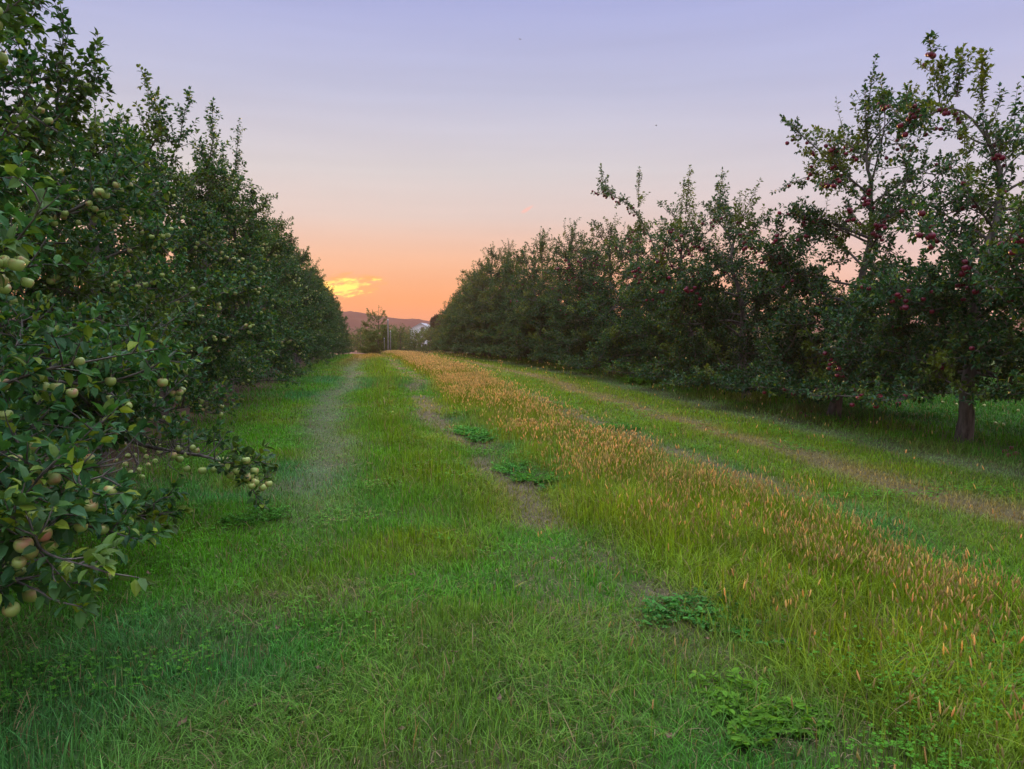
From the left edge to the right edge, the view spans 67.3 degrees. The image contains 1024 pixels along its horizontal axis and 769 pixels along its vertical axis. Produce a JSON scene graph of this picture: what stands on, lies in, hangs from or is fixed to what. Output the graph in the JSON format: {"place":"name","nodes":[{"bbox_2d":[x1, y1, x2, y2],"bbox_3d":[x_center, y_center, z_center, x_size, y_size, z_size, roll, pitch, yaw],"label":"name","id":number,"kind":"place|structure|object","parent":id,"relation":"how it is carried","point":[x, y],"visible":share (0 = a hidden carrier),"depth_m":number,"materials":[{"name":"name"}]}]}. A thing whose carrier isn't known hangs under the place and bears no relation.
{"place":"outdoors","nodes":[
{"label":"outdoors","id":0,"kind":"place"},
{"bbox_2d":[0,345,1023,768],"bbox_3d":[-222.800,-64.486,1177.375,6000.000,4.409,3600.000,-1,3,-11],"label":"ground","id":1,"kind":"structure","parent":0,"point":[318,467],"depth_m":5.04,"materials":[{"name":"green plant"}]},
{"bbox_2d":[0,0,194,628],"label":"apple tree","id":2,"kind":"object","parent":1,"relation":"on","point":[31,527],"visible":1,"depth_m":3.60,"materials":[{"name":"green plant"}]},
{"bbox_2d":[0,73,249,463],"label":"apple tree","id":3,"kind":"object","parent":1,"relation":"on","point":[124,281],"visible":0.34,"depth_m":10.07,"materials":[{"name":"green plant"}]},
{"bbox_2d":[0,0,280,535],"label":"apple tree","id":4,"kind":"object","parent":1,"relation":"on","point":[58,123],"visible":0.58,"depth_m":6.83,"materials":[{"name":"green plant"}]},
{"bbox_2d":[10,64,280,422],"bbox_3d":[-6.045,-2.316,13.189,4.282,6.244,4.106,3,4,37],"label":"apple tree","id":5,"kind":"object","parent":1,"relation":"on","point":[217,370],"visible":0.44,"depth_m":13.07,"materials":[{"name":"green plant"}]},
{"bbox_2d":[177,717,186,726],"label":"fallen leaf","id":6,"kind":"object","parent":1,"relation":"on","point":[183,721],"visible":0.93,"depth_m":3.14,"materials":[{"name":"plant"}]},
{"bbox_2d":[110,97,304,403],"bbox_3d":[-6.862,-2.770,16.498,4.603,6.627,4.312,-1,3,-11],"label":"apple tree","id":7,"kind":"object","parent":1,"relation":"on","point":[211,171],"visible":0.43,"depth_m":16.27,"materials":[{"name":"green plant"}]},
{"bbox_2d":[167,118,315,391],"bbox_3d":[-7.139,-3.259,19.910,4.034,7.112,3.517,-1,3,-11],"label":"apple tree","id":8,"kind":"object","parent":1,"relation":"on","point":[278,307],"visible":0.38,"depth_m":19.71,"materials":[{"name":"green plant"}]},
{"bbox_2d":[216,503,292,525],"bbox_3d":[-2.227,1.146,6.771,0.548,0.107,0.700,1,4,22],"label":"weed plant","id":9,"kind":"object","parent":1,"relation":"on","point":[248,519],"visible":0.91,"depth_m":6.72,"materials":[{"name":"green plant"}]},
{"bbox_2d":[212,198,314,377],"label":"apple tree","id":10,"kind":"object","parent":1,"relation":"on","point":[298,372],"visible":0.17,"depth_m":23.05,"materials":[{"name":"green plant"}]},
{"bbox_2d":[228,197,327,374],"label":"apple tree","id":11,"kind":"object","parent":1,"relation":"on","point":[290,273],"visible":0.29,"depth_m":26.30,"materials":[{"name":"green plant"}]},
{"bbox_2d":[256,220,317,371],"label":"apple tree","id":12,"kind":"object","parent":1,"relation":"on","point":[307,295],"visible":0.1,"depth_m":29.44,"materials":[{"name":"green plant"}]},
{"bbox_2d":[274,256,327,365],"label":"apple tree","id":13,"kind":"object","parent":1,"relation":"on","point":[322,339],"visible":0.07,"depth_m":36.51,"materials":[{"name":"green plant"}]},
{"bbox_2d":[271,211,336,367],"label":"apple tree","id":14,"kind":"object","parent":1,"relation":"on","point":[306,285],"visible":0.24,"depth_m":32.73,"materials":[{"name":"green plant"}]},
{"bbox_2d":[287,237,335,363],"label":"apple tree","id":15,"kind":"object","parent":1,"relation":"on","point":[329,340],"visible":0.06,"depth_m":39.20,"materials":[{"name":"green plant"}]},
{"bbox_2d":[295,253,336,361],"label":"apple tree","id":16,"kind":"object","parent":1,"relation":"on","point":[327,356],"visible":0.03,"depth_m":42.56,"materials":[{"name":"green plant"}]},
{"bbox_2d":[290,255,344,359],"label":"apple tree","id":17,"kind":"object","parent":1,"relation":"on","point":[334,327],"visible":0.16,"depth_m":45.70,"materials":[{"name":"green plant"}]},
{"bbox_2d":[309,260,344,358],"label":"apple tree","id":18,"kind":"object","parent":1,"relation":"on","point":[331,317],"visible":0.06,"depth_m":48.95,"materials":[{"name":"green plant"}]},
{"bbox_2d":[311,266,342,350],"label":"apple tree","id":19,"kind":"object","parent":1,"relation":"on","point":[335,312],"visible":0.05,"depth_m":55.94,"materials":[{"name":"green plant"}]},
{"bbox_2d":[315,273,342,355],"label":"apple tree","id":20,"kind":"object","parent":1,"relation":"on","point":[332,349],"visible":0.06,"depth_m":52.28,"materials":[{"name":"green plant"}]},
{"bbox_2d":[317,275,346,354],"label":"apple tree","id":21,"kind":"object","parent":1,"relation":"on","point":[339,352],"visible":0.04,"depth_m":62.06,"materials":[{"name":"green plant"}]},
{"bbox_2d":[327,290,343,350],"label":"apple tree","id":22,"kind":"object","parent":1,"relation":"on","point":[340,345],"visible":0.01,"depth_m":58.71,"materials":[{"name":"green plant"}]},
{"bbox_2d":[325,290,347,344],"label":"apple tree","id":23,"kind":"object","parent":1,"relation":"on","point":[340,331],"visible":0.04,"depth_m":65.03,"materials":[{"name":"green plant"}]},
{"bbox_2d":[329,285,349,351],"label":"apple tree","id":24,"kind":"object","parent":1,"relation":"on","point":[333,302],"visible":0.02,"depth_m":68.40,"materials":[{"name":"green plant"}]},
{"bbox_2d":[329,287,351,353],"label":"apple tree","id":25,"kind":"object","parent":1,"relation":"on","point":[347,333],"visible":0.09,"depth_m":72.03,"materials":[{"name":"green plant"}]},
{"bbox_2d":[331,291,352,353],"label":"apple tree","id":26,"kind":"object","parent":1,"relation":"on","point":[336,300],"visible":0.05,"depth_m":78.04,"materials":[{"name":"green plant"}]},
{"bbox_2d":[335,302,353,342],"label":"apple tree","id":27,"kind":"object","parent":1,"relation":"on","point":[345,331],"visible":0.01,"depth_m":84.57,"materials":[{"name":"green plant"}]},
{"bbox_2d":[345,325,367,351],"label":"apple tree","id":28,"kind":"object","parent":1,"relation":"on","point":[357,342],"visible":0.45,"depth_m":126.87,"materials":[{"name":"green plant"}]},
{"bbox_2d":[351,326,374,350],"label":"apple tree","id":29,"kind":"object","parent":1,"relation":"on","point":[362,336],"visible":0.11,"depth_m":146.63,"materials":[{"name":"green plant"}]},
{"bbox_2d":[356,305,397,353],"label":"apple tree","id":30,"kind":"object","parent":1,"relation":"on","point":[377,347],"visible":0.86,"depth_m":95.35,"materials":[{"name":"green plant"}]},
{"bbox_2d":[387,319,388,350],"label":"orchard post","id":31,"kind":"object","parent":1,"relation":"on","point":[387,334],"visible":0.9,"depth_m":92.76,"materials":[{"name":"grey wood"}]},
{"bbox_2d":[392,327,406,350],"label":"apple tree","id":32,"kind":"object","parent":1,"relation":"on","point":[397,338],"visible":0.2,"depth_m":130.53,"materials":[{"name":"green plant"}]},
{"bbox_2d":[389,322,413,350],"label":"apple tree","id":33,"kind":"object","parent":1,"relation":"on","point":[401,329],"visible":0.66,"depth_m":111.02,"materials":[{"name":"green plant"}]},
{"bbox_2d":[398,328,419,348],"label":"apple tree","id":34,"kind":"object","parent":1,"relation":"on","point":[409,334],"visible":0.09,"depth_m":146.83,"materials":[{"name":"green plant"}]},
{"bbox_2d":[401,331,419,350],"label":"apple tree","id":35,"kind":"object","parent":1,"relation":"on","point":[404,347],"visible":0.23,"depth_m":129.26,"materials":[{"name":"green plant"}]},
{"bbox_2d":[402,328,427,351],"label":"apple tree","id":36,"kind":"object","parent":1,"relation":"on","point":[415,333],"visible":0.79,"depth_m":111.38,"materials":[{"name":"green plant"}]},
{"bbox_2d":[410,328,429,351],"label":"apple tree","id":37,"kind":"object","parent":1,"relation":"on","point":[422,332],"visible":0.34,"depth_m":128.72,"materials":[{"name":"green plant"}]},
{"bbox_2d":[410,323,431,343],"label":"white house","id":38,"kind":"structure","parent":1,"relation":"on","point":[421,325],"depth_m":243.95,"materials":[{"name":"white"}]},
{"bbox_2d":[414,325,439,353],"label":"apple tree","id":39,"kind":"object","parent":1,"relation":"on","point":[426,333],"visible":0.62,"depth_m":110.87,"materials":[{"name":"green plant"}]},
{"bbox_2d":[426,313,442,340],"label":"deciduous tree","id":40,"kind":"object","parent":1,"relation":"on","point":[431,321],"visible":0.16,"depth_m":138.99,"materials":[{"name":"green plant"}]},
{"bbox_2d":[426,325,458,352],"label":"apple tree","id":41,"kind":"object","parent":1,"relation":"on","point":[428,342],"visible":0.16,"depth_m":110.58,"materials":[{"name":"green plant"}]},
{"bbox_2d":[430,291,456,352],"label":"apple tree","id":42,"kind":"object","parent":1,"relation":"on","point":[437,327],"visible":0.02,"depth_m":86.06,"materials":[{"name":"green plant"}]},
{"bbox_2d":[432,289,457,341],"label":"apple tree","id":43,"kind":"object","parent":1,"relation":"on","point":[442,320],"visible":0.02,"depth_m":78.86,"materials":[{"name":"green plant"}]},
{"bbox_2d":[430,296,460,353],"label":"apple tree","id":44,"kind":"object","parent":1,"relation":"on","point":[431,343],"depth_m":83.05,"materials":[{"name":"green plant"}]},
{"bbox_2d":[431,273,471,353],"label":"apple tree","id":45,"kind":"object","parent":1,"relation":"on","point":[438,330],"visible":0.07,"depth_m":75.71,"materials":[{"name":"green plant"}]},
{"bbox_2d":[433,284,470,353],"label":"apple tree","id":46,"kind":"object","parent":1,"relation":"on","point":[452,312],"visible":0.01,"depth_m":72.55,"materials":[{"name":"green plant"}]},
{"bbox_2d":[436,274,475,355],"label":"apple tree","id":47,"kind":"object","parent":1,"relation":"on","point":[444,343],"visible":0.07,"depth_m":65.88,"materials":[{"name":"green plant"}]},
{"bbox_2d":[438,263,485,354],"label":"apple tree","id":48,"kind":"object","parent":1,"relation":"on","point":[465,282],"visible":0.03,"depth_m":68.36,"materials":[{"name":"green plant"}]},
{"bbox_2d":[438,266,492,354],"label":"apple tree","id":49,"kind":"object","parent":1,"relation":"on","point":[450,337],"visible":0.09,"depth_m":61.72,"materials":[{"name":"green plant"}]},
{"bbox_2d":[439,242,504,356],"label":"apple tree","id":50,"kind":"object","parent":1,"relation":"on","point":[454,322],"visible":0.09,"depth_m":58.99,"materials":[{"name":"green plant"}]},
{"bbox_2d":[450,264,493,356],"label":"apple tree","id":51,"kind":"object","parent":1,"relation":"on","point":[481,285],"visible":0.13,"depth_m":54.72,"materials":[{"name":"green plant"}]},
{"bbox_2d":[454,407,492,414],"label":"weed plant","id":52,"kind":"object","parent":1,"relation":"on","point":[460,411],"visible":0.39,"depth_m":14.88,"materials":[{"name":"green plant"}]},
{"bbox_2d":[443,425,503,435],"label":"weed plant","id":53,"kind":"object","parent":1,"relation":"on","point":[464,430],"visible":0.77,"depth_m":12.13,"materials":[{"name":"green plant"}]},
{"bbox_2d":[462,430,508,442],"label":"weed plant","id":54,"kind":"object","parent":1,"relation":"on","point":[482,437],"visible":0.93,"depth_m":11.49,"materials":[{"name":"green plant"}]},
{"bbox_2d":[449,238,526,357],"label":"apple tree","id":55,"kind":"object","parent":1,"relation":"on","point":[470,312],"visible":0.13,"depth_m":51.19,"materials":[{"name":"green plant"}]},
{"bbox_2d":[464,250,525,358],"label":"apple tree","id":56,"kind":"object","parent":1,"relation":"on","point":[479,340],"visible":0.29,"depth_m":48.25,"materials":[{"name":"green plant"}]},
{"bbox_2d":[469,247,542,360],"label":"apple tree","id":57,"kind":"object","parent":1,"relation":"on","point":[494,291],"visible":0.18,"depth_m":44.66,"materials":[{"name":"green plant"}]},
{"bbox_2d":[489,458,536,474],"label":"weed plant","id":58,"kind":"object","parent":1,"relation":"on","point":[500,468],"visible":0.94,"depth_m":9.17,"materials":[{"name":"green plant"}]},
{"bbox_2d":[492,246,564,363],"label":"apple tree","id":59,"kind":"object","parent":1,"relation":"on","point":[513,318],"visible":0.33,"depth_m":38.00,"materials":[{"name":"green plant"}]},
{"bbox_2d":[478,226,585,361],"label":"apple tree","id":60,"kind":"object","parent":1,"relation":"on","point":[542,242],"visible":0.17,"depth_m":41.40,"materials":[{"name":"green plant"}]},
{"bbox_2d":[507,470,570,483],"bbox_3d":[0.286,1.029,8.521,0.770,0.118,0.603,1,4,21],"label":"weed plant","id":61,"kind":"object","parent":1,"relation":"on","point":[522,477],"visible":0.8,"depth_m":8.53,"materials":[{"name":"green plant"}]},
{"bbox_2d":[538,449,581,464],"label":"weed plant","id":62,"kind":"object","parent":1,"relation":"on","point":[559,456],"visible":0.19,"depth_m":9.75,"materials":[{"name":"green plant"}]},
{"bbox_2d":[506,217,619,366],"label":"apple tree","id":63,"kind":"object","parent":1,"relation":"on","point":[540,313],"visible":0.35,"depth_m":34.23,"materials":[{"name":"green plant"}]},
{"bbox_2d":[537,481,595,491],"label":"weed plant","id":64,"kind":"object","parent":1,"relation":"on","point":[542,485],"visible":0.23,"depth_m":8.10,"materials":[{"name":"green plant"}]},
{"bbox_2d":[527,232,641,369],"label":"apple tree","id":65,"kind":"object","parent":1,"relation":"on","point":[545,351],"visible":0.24,"depth_m":31.21,"materials":[{"name":"green plant"}]},
{"bbox_2d":[542,213,659,373],"bbox_3d":[3.579,-3.253,27.913,5.098,6.057,5.034,2,4,33],"label":"apple tree","id":66,"kind":"object","parent":1,"relation":"on","point":[578,338],"visible":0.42,"depth_m":27.66,"materials":[{"name":"green plant"}]},
{"bbox_2d":[596,422,642,430],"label":"weed plant","id":67,"kind":"object","parent":1,"relation":"on","point":[628,426],"visible":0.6,"depth_m":12.69,"materials":[{"name":"green plant"}]},
{"bbox_2d":[558,163,714,377],"bbox_3d":[4.286,-3.651,24.790,5.348,7.294,4.995,-1,3,-11],"label":"apple tree","id":68,"kind":"object","parent":1,"relation":"on","point":[611,335],"visible":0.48,"depth_m":24.70,"materials":[{"name":"green plant"}]},
{"bbox_2d":[613,374,669,385],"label":"weed plant","id":69,"kind":"object","parent":1,"relation":"on","point":[636,380],"visible":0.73,"depth_m":22.66,"materials":[{"name":"green plant"}]},
{"bbox_2d":[630,596,691,627],"bbox_3d":[0.906,1.332,4.554,0.362,0.056,0.633,3,5,43],"label":"weed plant","id":70,"kind":"object","parent":1,"relation":"on","point":[659,621],"visible":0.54,"depth_m":4.46,"materials":[{"name":"green plant"}]},
{"bbox_2d":[343,330,990,344],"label":"woods","id":71,"kind":"object","parent":1,"relation":"on","point":[732,333],"depth_m":339.01,"materials":[{"name":"green plant"}]},
{"bbox_2d":[600,165,772,387],"bbox_3d":[4.998,-2.943,22.085,4.860,6.333,5.609,1,3,9],"label":"apple tree","id":72,"kind":"object","parent":1,"relation":"on","point":[661,342],"visible":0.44,"depth_m":21.10,"materials":[{"name":"green plant"}]},
{"bbox_2d":[378,350,1023,768],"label":"foxtail grass","id":73,"kind":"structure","parent":1,"relation":"on","point":[428,362],"depth_m":6.17,"materials":[{"name":"yellow plant"}]},
{"bbox_2d":[641,580,778,624],"bbox_3d":[1.220,1.297,4.595,1.040,0.091,0.595,-2,4,-32],"label":"weed plant","id":74,"kind":"object","parent":1,"relation":"on","point":[704,603],"visible":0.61,"depth_m":4.56,"materials":[{"name":"green plant"}]},
{"bbox_2d":[660,595,821,645],"bbox_3d":[1.281,1.320,4.339,0.569,0.087,0.994,-3,4,-39],"label":"weed plant","id":75,"kind":"object","parent":1,"relation":"on","point":[703,624],"visible":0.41,"depth_m":4.29,"materials":[{"name":"green plant"}]},
{"bbox_2d":[639,178,854,397],"bbox_3d":[5.699,-2.277,18.485,5.207,5.519,4.681,1,4,21],"label":"apple tree","id":76,"kind":"object","parent":1,"relation":"on","point":[715,349],"visible":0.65,"depth_m":17.84,"materials":[{"name":"green plant"}]},
{"bbox_2d":[732,302,785,355],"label":"apple tree","id":77,"kind":"object","parent":1,"relation":"on","point":[758,324],"visible":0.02,"depth_m":38.01,"materials":[{"name":"green plant"}]},
{"bbox_2d":[689,667,835,749],"bbox_3d":[1.099,1.401,3.362,0.562,0.096,0.672,0,3,-8],"label":"weed plant","id":78,"kind":"object","parent":1,"relation":"on","point":[758,711],"visible":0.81,"depth_m":3.29,"materials":[{"name":"green plant"}]},
{"bbox_2d":[760,297,817,343],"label":"apple tree","id":79,"kind":"object","parent":1,"relation":"on","point":[785,327],"depth_m":34.30,"materials":[{"name":"green plant"}]},
{"bbox_2d":[788,274,851,346],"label":"apple tree","id":80,"kind":"object","parent":1,"relation":"on","point":[823,309],"visible":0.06,"depth_m":30.77,"materials":[{"name":"green plant"}]},
{"bbox_2d":[799,571,850,588],"bbox_3d":[2.085,1.296,5.123,0.296,0.051,0.354,-3,4,-38],"label":"weed plant","id":81,"kind":"object","parent":1,"relation":"on","point":[822,579],"visible":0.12,"depth_m":5.13,"materials":[{"name":"green plant"}]},
{"bbox_2d":[659,53,991,416],"bbox_3d":[6.028,-2.745,14.868,5.267,6.971,6.082,-1,3,-11],"label":"apple tree","id":82,"kind":"object","parent":1,"relation":"on","point":[779,376],"visible":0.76,"depth_m":14.41,"materials":[{"name":"green plant"}]},
{"bbox_2d":[803,689,883,718],"bbox_3d":[1.442,1.407,3.393,0.318,0.046,0.266,-1,3,-15],"label":"weed plant","id":83,"kind":"object","parent":1,"relation":"on","point":[842,712],"visible":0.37,"depth_m":3.37,"materials":[{"name":"green plant"}]},
{"bbox_2d":[799,30,1023,443],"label":"apple tree","id":84,"kind":"object","parent":1,"relation":"on","point":[967,351],"visible":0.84,"depth_m":11.13,"materials":[{"name":"green plant"}]},
{"bbox_2d":[915,278,997,373],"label":"apple tree","id":85,"kind":"object","parent":1,"relation":"on","point":[941,328],"visible":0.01,"depth_m":25.07,"materials":[{"name":"green plant"}]},
{"bbox_2d":[919,602,1023,654],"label":"weed plant","id":86,"kind":"object","parent":1,"relation":"on","point":[984,627],"visible":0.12,"depth_m":4.22,"materials":[{"name":"green plant"}]},
{"bbox_2d":[921,644,1023,713],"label":"weed plant","id":87,"kind":"object","parent":1,"relation":"on","point":[990,676],"visible":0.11,"depth_m":3.62,"materials":[{"name":"green plant"}]},
{"bbox_2d":[963,114,1023,400],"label":"apple tree","id":88,"kind":"object","parent":1,"relation":"on","point":[1000,264],"visible":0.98,"depth_m":8.71,"materials":[{"name":"green plant"}]},
{"bbox_2d":[981,307,1023,382],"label":"apple tree","id":89,"kind":"object","parent":1,"relation":"on","point":[993,370],"visible":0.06,"depth_m":22.06,"materials":[{"name":"green plant"}]},
{"bbox_2d":[0,0,1023,320],"label":"sky","id":90,"kind":"structure","parent":0,"point":[402,140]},
{"bbox_2d":[12,305,1023,335],"bbox_3d":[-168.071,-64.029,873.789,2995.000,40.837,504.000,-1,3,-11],"label":"hills","id":91,"kind":"structure","parent":0,"point":[354,319],"depth_m":711.36,"materials":[{"name":"soil"}]}
]}

